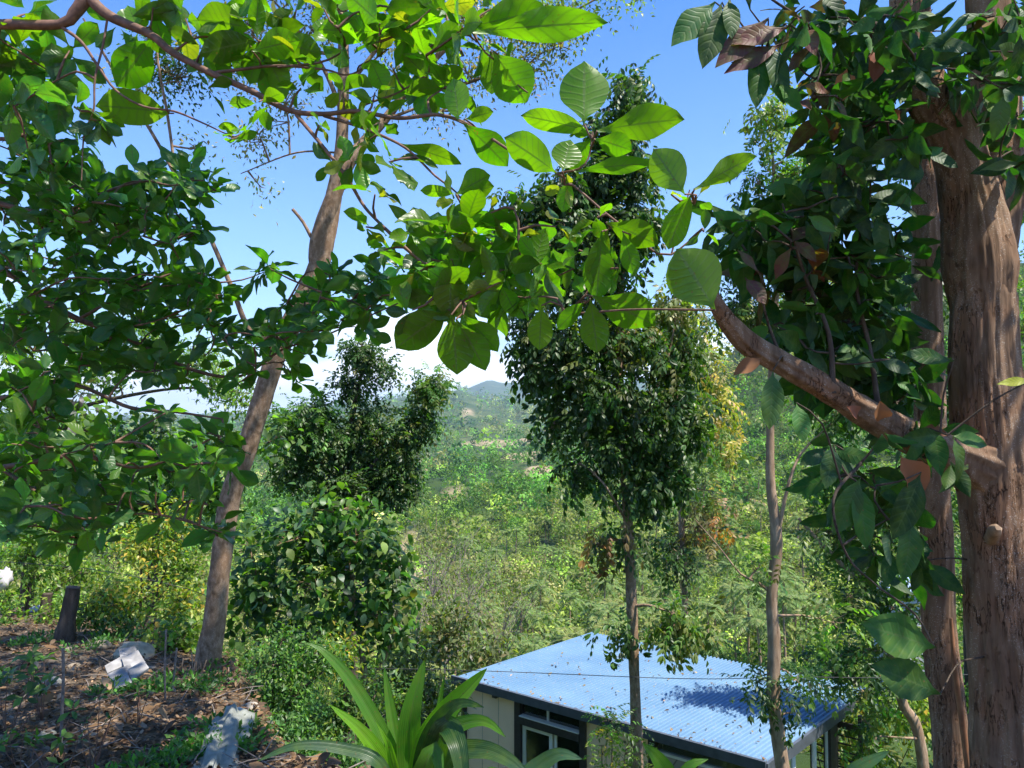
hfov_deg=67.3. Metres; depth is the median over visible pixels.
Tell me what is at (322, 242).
leaning tree
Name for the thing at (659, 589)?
coconut palm
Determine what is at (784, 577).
coconut palm
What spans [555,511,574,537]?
coconut palm
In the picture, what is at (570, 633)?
coconut palm
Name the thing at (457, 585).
coconut palm
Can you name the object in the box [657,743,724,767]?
window
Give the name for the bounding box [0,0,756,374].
broadleaf tree
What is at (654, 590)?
coconut palm
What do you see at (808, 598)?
coconut palm
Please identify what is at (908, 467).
dead leaf
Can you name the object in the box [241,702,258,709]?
rock
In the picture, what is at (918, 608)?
tree
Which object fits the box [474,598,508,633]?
coconut palm
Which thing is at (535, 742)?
window
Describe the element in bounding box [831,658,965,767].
shrub
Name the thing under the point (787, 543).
coconut palm
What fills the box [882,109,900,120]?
dead leaf
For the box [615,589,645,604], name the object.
coconut palm
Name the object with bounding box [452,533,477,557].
coconut palm
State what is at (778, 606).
coconut palm
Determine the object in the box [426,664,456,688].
coconut palm
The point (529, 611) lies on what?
coconut palm
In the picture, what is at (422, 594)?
coconut palm
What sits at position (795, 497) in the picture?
coconut palm
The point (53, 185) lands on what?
broadleaf tree
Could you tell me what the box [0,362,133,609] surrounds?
broad tree
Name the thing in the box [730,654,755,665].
valley tree
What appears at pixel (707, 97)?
sky
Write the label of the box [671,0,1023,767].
tree
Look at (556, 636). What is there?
coconut palm
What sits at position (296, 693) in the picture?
shrub
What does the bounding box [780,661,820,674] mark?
valley tree
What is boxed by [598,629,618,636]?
coconut palm
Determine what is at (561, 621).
coconut palm
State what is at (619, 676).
cable
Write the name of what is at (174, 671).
stick
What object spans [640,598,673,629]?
coconut palm
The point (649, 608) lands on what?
coconut palm
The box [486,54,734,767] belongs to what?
tall tree
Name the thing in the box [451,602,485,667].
coconut palm
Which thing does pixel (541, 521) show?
coconut palm
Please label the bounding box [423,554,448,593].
coconut palm
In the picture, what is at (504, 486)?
forest
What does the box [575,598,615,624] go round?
coconut palm
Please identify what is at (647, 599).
coconut palm
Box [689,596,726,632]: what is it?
coconut palm
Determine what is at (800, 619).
coconut palm
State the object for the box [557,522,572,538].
coconut palm
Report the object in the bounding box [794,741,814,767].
window
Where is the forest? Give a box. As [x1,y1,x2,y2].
[0,240,1023,718]
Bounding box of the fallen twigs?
[0,606,363,767]
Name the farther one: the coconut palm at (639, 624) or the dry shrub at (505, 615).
the coconut palm at (639, 624)
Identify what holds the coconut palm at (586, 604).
on the ground
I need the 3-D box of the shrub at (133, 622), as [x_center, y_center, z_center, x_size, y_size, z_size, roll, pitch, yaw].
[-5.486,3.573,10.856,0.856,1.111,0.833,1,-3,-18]
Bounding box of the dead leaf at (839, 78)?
[835,68,854,101]
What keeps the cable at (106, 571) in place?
attached to the leaning tree at (322, 242)
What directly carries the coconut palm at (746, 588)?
on the ground
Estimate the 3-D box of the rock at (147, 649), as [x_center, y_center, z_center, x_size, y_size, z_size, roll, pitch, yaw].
[-4.561,3.291,9.312,0.467,0.346,0.353,0,-3,0]
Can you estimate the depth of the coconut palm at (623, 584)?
179.74 m
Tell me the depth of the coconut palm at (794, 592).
115.14 m
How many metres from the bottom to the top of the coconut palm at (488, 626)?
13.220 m
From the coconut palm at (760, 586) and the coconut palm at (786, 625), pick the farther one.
the coconut palm at (760, 586)
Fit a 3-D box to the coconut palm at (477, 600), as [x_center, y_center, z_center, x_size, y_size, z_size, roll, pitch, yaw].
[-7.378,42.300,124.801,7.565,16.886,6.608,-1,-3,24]
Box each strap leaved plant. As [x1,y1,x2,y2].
[258,642,525,767]
[489,748,581,767]
[642,743,707,767]
[846,751,889,767]
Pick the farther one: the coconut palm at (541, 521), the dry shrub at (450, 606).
the coconut palm at (541, 521)
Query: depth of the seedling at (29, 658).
6.23 m
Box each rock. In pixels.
[37,729,56,735]
[38,676,61,684]
[66,663,80,667]
[88,640,112,649]
[112,641,155,658]
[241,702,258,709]
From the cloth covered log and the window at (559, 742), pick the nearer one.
the cloth covered log
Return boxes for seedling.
[0,664,58,744]
[0,698,86,767]
[9,643,56,720]
[23,729,87,767]
[69,687,125,767]
[109,678,155,725]
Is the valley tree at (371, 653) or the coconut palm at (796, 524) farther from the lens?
the coconut palm at (796, 524)
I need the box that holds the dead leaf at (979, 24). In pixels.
[972,14,995,30]
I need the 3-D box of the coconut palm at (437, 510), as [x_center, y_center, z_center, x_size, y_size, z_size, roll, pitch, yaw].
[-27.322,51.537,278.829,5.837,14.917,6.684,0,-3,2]
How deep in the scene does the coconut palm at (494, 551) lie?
198.87 m
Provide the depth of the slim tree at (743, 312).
11.35 m
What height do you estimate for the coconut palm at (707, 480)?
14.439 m
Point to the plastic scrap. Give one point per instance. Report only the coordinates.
(35, 609)
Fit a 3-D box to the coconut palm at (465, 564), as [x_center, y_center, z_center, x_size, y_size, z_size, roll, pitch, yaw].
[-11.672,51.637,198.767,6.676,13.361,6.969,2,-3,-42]
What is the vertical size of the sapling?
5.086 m
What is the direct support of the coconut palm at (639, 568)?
on the ground
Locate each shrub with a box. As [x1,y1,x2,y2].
[0,522,132,615]
[0,573,81,625]
[54,563,206,635]
[91,597,151,641]
[104,489,210,627]
[125,595,235,654]
[227,613,358,739]
[257,699,369,767]
[296,618,425,766]
[335,514,475,668]
[351,615,475,730]
[375,524,541,679]
[387,476,500,604]
[390,490,540,661]
[400,584,527,684]
[425,538,554,657]
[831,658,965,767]
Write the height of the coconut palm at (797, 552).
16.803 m
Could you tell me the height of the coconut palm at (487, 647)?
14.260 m
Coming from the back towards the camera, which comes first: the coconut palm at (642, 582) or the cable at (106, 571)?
the coconut palm at (642, 582)
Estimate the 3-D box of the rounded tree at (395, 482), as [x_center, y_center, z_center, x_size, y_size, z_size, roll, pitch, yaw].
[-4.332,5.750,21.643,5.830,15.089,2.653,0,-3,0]
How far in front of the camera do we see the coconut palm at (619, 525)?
219.91 m
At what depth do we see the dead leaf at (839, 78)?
3.04 m
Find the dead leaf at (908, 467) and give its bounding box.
[900,456,930,490]
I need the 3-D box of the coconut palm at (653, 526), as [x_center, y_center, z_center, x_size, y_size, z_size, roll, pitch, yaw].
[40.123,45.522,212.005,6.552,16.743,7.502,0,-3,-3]
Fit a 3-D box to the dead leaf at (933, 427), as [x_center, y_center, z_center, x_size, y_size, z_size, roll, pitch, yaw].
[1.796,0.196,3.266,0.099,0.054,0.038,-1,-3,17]
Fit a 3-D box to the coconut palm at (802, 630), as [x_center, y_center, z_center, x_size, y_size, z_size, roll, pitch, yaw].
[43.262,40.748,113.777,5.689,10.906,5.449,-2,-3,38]
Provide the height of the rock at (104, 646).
0.178 m
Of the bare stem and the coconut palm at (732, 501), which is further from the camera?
the coconut palm at (732, 501)
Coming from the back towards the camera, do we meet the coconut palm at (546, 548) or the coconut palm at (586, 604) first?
the coconut palm at (546, 548)
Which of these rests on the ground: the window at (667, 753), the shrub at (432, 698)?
the shrub at (432, 698)
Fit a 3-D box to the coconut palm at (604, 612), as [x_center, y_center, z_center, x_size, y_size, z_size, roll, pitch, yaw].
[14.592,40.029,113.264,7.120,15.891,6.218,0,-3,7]
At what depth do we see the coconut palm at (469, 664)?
104.07 m
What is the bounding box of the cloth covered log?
[191,703,254,767]
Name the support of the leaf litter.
on the ground
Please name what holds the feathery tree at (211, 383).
on the ground
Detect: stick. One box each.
[59,648,64,751]
[164,629,166,699]
[171,648,177,691]
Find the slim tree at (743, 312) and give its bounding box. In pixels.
[681,72,877,767]
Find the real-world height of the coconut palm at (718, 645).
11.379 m
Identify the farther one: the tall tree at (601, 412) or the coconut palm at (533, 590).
the coconut palm at (533, 590)
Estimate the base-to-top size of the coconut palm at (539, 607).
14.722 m
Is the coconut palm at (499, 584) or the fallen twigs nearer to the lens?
the fallen twigs
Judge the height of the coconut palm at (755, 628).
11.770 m
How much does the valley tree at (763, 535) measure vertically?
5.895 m
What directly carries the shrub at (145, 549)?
on the ground
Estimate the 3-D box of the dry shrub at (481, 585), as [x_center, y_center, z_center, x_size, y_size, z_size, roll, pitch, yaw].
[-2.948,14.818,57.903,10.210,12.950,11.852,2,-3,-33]
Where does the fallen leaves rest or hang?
on the house at (534, 725)
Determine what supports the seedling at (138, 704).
on the ground
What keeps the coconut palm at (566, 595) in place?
on the ground
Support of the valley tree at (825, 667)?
on the ground
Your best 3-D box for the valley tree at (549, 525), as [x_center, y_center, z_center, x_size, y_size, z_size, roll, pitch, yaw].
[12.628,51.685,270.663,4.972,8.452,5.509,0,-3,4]
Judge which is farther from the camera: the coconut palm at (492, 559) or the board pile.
the coconut palm at (492, 559)
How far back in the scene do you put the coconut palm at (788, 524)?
208.96 m
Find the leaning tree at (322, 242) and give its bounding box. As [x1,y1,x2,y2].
[82,0,655,669]
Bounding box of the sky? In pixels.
[0,0,1023,415]
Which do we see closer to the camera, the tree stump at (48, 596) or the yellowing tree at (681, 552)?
the tree stump at (48, 596)
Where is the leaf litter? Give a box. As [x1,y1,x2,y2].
[0,605,364,767]
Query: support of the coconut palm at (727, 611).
on the ground
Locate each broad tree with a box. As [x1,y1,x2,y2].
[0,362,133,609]
[95,395,321,623]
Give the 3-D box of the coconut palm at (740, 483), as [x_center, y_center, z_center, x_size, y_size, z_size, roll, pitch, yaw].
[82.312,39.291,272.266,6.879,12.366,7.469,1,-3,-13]
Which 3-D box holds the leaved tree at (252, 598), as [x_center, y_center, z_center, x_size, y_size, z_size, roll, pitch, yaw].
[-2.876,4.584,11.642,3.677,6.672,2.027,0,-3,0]
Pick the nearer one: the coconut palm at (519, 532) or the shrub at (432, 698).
the shrub at (432, 698)
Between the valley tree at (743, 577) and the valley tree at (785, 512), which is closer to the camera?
the valley tree at (743, 577)
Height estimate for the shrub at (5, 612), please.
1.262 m
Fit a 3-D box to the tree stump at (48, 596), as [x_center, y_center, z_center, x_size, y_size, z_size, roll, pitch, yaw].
[-8.109,3.967,13.335,0.295,0.676,0.292,-2,-3,39]
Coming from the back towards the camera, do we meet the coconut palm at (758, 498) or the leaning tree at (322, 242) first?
the coconut palm at (758, 498)
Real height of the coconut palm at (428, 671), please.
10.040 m
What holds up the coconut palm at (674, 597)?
on the ground
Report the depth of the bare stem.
4.12 m
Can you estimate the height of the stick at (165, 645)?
0.702 m
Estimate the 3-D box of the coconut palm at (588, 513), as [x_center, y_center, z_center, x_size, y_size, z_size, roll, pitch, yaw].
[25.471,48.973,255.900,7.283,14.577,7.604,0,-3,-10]
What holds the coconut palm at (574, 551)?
on the ground
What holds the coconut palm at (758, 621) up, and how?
on the ground
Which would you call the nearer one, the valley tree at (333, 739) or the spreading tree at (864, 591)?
the spreading tree at (864, 591)
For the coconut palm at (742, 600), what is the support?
on the ground
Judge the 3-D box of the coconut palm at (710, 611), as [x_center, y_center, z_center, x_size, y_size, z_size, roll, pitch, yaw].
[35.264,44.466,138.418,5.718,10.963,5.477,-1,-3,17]
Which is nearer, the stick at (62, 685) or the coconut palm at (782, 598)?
the stick at (62, 685)
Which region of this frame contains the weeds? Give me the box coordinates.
[0,604,275,767]
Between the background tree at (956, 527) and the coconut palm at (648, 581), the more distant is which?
the coconut palm at (648, 581)
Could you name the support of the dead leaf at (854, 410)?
on the tree at (791, 232)
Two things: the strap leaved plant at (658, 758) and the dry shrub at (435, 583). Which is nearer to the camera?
the strap leaved plant at (658, 758)
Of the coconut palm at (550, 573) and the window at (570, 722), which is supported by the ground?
the coconut palm at (550, 573)
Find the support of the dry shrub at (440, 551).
on the ground
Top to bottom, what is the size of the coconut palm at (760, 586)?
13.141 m
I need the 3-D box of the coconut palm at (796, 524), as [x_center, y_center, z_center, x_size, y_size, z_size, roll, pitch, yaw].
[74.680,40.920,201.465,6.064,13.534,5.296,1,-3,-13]
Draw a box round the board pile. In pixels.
[105,646,148,691]
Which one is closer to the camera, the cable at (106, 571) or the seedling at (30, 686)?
the seedling at (30, 686)
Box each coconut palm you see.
[399,581,425,616]
[412,663,446,687]
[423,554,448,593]
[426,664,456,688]
[430,505,444,539]
[433,576,451,601]
[436,590,469,686]
[445,566,463,582]
[447,580,465,593]
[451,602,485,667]
[451,624,488,668]
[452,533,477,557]
[453,643,485,669]
[457,590,491,648]
[457,660,485,674]
[458,536,478,558]
[459,559,476,584]
[469,545,492,577]
[472,614,502,640]
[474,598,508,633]
[474,628,520,661]
[476,559,499,583]
[476,563,501,591]
[483,590,502,626]
[485,545,504,598]
[485,555,501,585]
[489,576,512,630]
[491,609,507,629]
[495,528,515,564]
[504,604,536,649]
[506,601,539,652]
[507,525,527,566]
[507,604,545,652]
[509,633,547,653]
[515,603,550,651]
[515,636,550,655]
[522,579,549,634]
[523,522,535,546]
[523,579,557,644]
[526,612,563,644]
[535,629,565,649]
[537,516,549,542]
[537,568,560,619]
[537,596,560,636]
[538,544,552,562]
[541,545,557,554]
[546,626,583,644]
[549,615,574,638]
[552,548,570,590]
[553,588,588,625]
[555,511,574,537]
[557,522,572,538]
[561,570,584,601]
[564,509,578,536]
[567,547,584,561]
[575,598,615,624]
[577,596,596,623]
[579,510,598,536]
[579,616,606,633]
[580,503,589,528]
[581,567,597,600]
[587,603,626,630]
[588,575,625,624]
[591,582,624,616]
[595,598,625,624]
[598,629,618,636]
[600,618,626,636]
[605,518,623,572]
[611,549,624,601]
[615,579,625,593]
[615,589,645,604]
[615,617,646,640]
[616,595,658,629]
[635,560,649,581]
[636,559,652,576]
[636,571,658,594]
[636,577,656,595]
[637,597,661,632]
[638,613,664,643]
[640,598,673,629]
[641,600,660,624]
[644,521,663,569]
[645,583,667,600]
[648,580,675,602]
[654,601,697,627]
[661,589,695,614]
[668,511,692,524]
[669,570,691,595]
[687,568,711,599]
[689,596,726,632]
[695,601,722,621]
[695,629,738,657]
[696,475,714,505]
[705,605,726,646]
[713,581,746,639]
[714,559,744,611]
[714,587,743,630]
[717,584,746,656]
[718,576,742,606]
[720,604,760,659]
[720,612,752,661]
[721,517,740,530]
[724,497,738,513]
[726,578,765,662]
[727,541,743,567]
[733,607,784,665]
[736,594,764,657]
[737,612,765,666]
[738,478,756,499]
[747,470,765,511]
[747,564,787,585]
[748,543,769,556]
[750,587,804,626]
[751,501,768,530]
[751,575,766,611]
[751,610,807,658]
[753,495,765,511]
[758,585,802,660]
[762,569,803,656]
[764,561,802,588]
[764,656,795,673]
[781,576,815,629]
[781,589,821,664]
[782,532,800,570]
[785,540,820,596]
[785,602,817,671]
[786,511,810,547]
[786,514,803,561]
[786,620,822,664]
[787,494,804,533]
[789,588,829,635]
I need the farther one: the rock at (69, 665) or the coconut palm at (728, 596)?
the coconut palm at (728, 596)
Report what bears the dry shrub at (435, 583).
on the ground
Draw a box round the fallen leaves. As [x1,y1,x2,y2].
[471,640,841,760]
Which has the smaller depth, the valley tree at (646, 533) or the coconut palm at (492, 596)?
the coconut palm at (492, 596)
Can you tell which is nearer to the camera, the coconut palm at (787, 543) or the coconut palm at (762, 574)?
the coconut palm at (762, 574)
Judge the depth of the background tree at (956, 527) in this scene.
24.68 m
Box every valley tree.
[280,691,334,751]
[316,702,338,739]
[316,728,342,754]
[331,683,345,701]
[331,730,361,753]
[338,665,395,722]
[357,644,376,664]
[400,517,410,532]
[541,519,554,541]
[641,532,659,547]
[708,649,728,659]
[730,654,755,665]
[733,568,753,582]
[743,520,762,531]
[746,533,767,541]
[778,503,789,519]
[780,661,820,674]
[792,635,818,660]
[804,555,829,584]
[811,660,846,682]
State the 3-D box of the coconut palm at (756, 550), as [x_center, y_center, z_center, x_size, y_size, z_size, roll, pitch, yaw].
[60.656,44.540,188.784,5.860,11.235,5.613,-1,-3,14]
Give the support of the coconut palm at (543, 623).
on the ground
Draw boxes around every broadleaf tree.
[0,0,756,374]
[0,40,409,573]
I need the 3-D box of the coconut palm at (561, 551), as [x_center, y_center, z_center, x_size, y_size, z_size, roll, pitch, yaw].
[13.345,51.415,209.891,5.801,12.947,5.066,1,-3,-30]
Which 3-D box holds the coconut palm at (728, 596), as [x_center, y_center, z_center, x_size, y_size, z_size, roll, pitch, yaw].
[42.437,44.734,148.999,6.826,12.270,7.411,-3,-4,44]
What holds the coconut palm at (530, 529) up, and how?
on the ground
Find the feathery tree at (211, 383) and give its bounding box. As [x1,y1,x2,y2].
[0,286,280,603]
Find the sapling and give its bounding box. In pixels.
[581,703,656,767]
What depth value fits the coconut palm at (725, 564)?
171.82 m
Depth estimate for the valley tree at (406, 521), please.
294.00 m
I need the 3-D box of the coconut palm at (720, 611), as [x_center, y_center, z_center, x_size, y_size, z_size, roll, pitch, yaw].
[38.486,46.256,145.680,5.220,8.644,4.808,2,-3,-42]
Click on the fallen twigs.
(136, 744)
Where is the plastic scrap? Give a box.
[29,605,39,612]
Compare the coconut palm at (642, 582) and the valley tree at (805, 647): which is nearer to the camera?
the valley tree at (805, 647)
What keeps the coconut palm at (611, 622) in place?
on the ground
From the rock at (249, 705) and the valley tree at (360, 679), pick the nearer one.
the rock at (249, 705)
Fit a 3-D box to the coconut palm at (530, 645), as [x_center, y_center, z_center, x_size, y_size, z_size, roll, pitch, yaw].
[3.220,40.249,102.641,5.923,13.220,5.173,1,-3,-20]
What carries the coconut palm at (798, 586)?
on the ground
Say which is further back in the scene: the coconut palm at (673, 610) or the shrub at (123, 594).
the coconut palm at (673, 610)
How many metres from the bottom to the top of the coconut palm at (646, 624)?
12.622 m
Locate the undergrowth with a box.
[1,579,925,767]
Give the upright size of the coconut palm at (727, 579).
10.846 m
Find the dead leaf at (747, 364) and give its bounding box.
[733,357,761,375]
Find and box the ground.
[0,263,1023,767]
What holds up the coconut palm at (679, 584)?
on the ground
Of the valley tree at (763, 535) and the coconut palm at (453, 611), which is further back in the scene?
the valley tree at (763, 535)
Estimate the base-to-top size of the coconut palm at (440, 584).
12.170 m
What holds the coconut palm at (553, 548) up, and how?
on the ground
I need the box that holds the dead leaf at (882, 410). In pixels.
[874,401,892,420]
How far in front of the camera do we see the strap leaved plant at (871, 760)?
2.32 m
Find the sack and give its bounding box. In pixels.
[0,566,13,591]
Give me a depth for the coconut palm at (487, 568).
184.30 m
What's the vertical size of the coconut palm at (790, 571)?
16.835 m
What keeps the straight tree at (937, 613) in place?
on the ground
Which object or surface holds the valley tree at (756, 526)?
on the ground
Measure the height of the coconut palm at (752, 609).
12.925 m
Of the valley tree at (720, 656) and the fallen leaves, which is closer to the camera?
the fallen leaves
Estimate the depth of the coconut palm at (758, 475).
257.54 m
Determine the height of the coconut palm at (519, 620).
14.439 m
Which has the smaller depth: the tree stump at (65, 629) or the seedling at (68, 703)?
the seedling at (68, 703)
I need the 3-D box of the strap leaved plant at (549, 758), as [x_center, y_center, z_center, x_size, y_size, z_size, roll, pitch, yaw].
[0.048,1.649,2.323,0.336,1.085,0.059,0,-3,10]
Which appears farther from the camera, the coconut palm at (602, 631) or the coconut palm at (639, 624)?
the coconut palm at (639, 624)
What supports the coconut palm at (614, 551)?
on the ground
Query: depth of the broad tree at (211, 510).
18.71 m
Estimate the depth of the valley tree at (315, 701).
60.22 m
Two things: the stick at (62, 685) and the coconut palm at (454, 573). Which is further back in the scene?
the coconut palm at (454, 573)
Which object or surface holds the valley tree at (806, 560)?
on the ground
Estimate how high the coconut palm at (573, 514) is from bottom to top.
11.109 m
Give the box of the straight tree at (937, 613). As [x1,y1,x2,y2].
[893,158,967,767]
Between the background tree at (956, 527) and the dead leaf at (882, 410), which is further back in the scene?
the background tree at (956, 527)
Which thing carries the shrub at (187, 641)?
on the ground
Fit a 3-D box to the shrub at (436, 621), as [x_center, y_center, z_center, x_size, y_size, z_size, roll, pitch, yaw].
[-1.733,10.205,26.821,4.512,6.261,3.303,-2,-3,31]
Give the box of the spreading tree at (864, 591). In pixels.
[780,429,961,767]
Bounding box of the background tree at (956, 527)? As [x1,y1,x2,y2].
[865,100,1023,746]
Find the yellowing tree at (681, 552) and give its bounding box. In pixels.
[606,303,766,615]
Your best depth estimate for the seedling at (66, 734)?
4.48 m
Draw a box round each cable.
[0,561,207,596]
[255,667,967,678]
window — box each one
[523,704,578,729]
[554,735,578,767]
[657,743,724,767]
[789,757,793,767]
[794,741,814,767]
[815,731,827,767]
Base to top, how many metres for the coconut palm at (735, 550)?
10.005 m
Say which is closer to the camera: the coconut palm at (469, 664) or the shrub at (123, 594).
the shrub at (123, 594)
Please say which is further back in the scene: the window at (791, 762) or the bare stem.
the window at (791, 762)
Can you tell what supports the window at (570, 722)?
in the house at (534, 725)
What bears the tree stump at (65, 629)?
on the ground
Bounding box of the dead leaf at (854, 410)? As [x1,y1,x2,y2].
[847,406,860,418]
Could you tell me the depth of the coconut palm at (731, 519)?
212.39 m
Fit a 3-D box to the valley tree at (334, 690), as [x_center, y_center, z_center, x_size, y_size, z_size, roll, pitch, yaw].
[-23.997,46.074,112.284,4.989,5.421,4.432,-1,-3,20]
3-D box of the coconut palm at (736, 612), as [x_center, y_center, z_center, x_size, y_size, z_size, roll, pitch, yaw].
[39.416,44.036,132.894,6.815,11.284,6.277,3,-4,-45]
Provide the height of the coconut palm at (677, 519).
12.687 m
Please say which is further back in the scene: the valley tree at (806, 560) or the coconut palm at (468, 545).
the coconut palm at (468, 545)
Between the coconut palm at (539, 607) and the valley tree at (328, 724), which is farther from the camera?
the coconut palm at (539, 607)
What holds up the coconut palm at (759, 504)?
on the ground
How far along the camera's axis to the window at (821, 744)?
19.29 m
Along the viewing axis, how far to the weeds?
6.96 m
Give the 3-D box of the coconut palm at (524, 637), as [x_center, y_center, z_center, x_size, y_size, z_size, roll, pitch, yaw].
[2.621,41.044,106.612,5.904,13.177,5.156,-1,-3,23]
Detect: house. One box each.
[451,632,869,767]
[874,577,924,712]
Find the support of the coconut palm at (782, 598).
on the ground
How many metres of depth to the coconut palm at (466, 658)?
104.14 m
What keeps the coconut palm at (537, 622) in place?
on the ground
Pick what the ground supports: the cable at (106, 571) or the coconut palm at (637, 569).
the coconut palm at (637, 569)
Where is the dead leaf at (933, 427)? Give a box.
[924,424,946,435]
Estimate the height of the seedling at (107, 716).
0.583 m
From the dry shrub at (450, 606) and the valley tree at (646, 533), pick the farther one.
the valley tree at (646, 533)
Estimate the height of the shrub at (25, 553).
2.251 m
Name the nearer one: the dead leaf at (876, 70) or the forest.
the dead leaf at (876, 70)
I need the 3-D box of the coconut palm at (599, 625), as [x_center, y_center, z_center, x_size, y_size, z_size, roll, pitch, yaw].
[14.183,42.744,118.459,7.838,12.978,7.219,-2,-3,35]
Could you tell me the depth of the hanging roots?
8.45 m
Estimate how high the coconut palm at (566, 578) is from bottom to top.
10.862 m
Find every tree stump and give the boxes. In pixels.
[36,593,52,619]
[54,585,80,643]
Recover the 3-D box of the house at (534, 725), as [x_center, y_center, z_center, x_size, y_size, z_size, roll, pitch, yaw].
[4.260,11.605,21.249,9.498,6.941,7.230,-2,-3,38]
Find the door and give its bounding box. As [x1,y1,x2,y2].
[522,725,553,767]
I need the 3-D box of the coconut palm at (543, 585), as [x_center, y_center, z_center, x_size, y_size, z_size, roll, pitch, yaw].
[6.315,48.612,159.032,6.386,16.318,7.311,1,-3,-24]
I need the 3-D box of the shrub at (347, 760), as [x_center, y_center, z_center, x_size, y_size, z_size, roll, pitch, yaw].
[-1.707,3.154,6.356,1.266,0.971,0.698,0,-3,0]
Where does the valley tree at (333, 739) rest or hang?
on the ground
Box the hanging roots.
[180,652,228,675]
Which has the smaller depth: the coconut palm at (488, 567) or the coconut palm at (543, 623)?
the coconut palm at (543, 623)
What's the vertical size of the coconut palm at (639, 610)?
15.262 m
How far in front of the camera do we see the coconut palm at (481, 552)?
215.63 m
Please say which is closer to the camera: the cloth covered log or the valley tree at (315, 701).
the cloth covered log
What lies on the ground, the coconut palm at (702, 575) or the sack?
the coconut palm at (702, 575)
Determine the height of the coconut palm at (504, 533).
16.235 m
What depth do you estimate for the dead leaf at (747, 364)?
2.99 m
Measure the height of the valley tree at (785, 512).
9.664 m
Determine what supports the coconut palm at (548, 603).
on the ground
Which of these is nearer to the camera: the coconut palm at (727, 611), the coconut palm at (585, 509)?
the coconut palm at (727, 611)
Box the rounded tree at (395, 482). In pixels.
[253,323,459,766]
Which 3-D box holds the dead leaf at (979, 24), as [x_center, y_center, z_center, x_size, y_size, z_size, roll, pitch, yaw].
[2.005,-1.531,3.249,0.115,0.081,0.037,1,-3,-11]
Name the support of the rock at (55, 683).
on the ground
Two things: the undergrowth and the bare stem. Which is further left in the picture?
the undergrowth
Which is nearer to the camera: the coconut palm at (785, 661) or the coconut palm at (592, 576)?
the coconut palm at (785, 661)
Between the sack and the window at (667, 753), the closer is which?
the sack
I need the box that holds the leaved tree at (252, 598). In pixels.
[204,466,443,767]
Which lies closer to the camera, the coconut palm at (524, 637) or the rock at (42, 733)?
the rock at (42, 733)
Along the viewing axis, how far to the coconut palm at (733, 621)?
117.48 m
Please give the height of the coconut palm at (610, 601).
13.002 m
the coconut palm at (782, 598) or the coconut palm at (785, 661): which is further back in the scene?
the coconut palm at (782, 598)
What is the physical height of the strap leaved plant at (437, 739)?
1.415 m
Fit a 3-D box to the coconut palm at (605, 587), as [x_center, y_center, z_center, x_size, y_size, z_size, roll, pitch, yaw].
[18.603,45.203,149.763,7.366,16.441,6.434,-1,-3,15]
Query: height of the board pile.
0.206 m
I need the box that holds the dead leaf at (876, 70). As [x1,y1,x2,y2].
[868,51,884,82]
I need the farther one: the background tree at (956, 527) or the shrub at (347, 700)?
the background tree at (956, 527)
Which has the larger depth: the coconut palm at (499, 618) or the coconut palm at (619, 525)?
the coconut palm at (619, 525)
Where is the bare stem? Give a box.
[949,618,968,767]
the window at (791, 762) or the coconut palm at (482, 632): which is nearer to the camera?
the window at (791, 762)

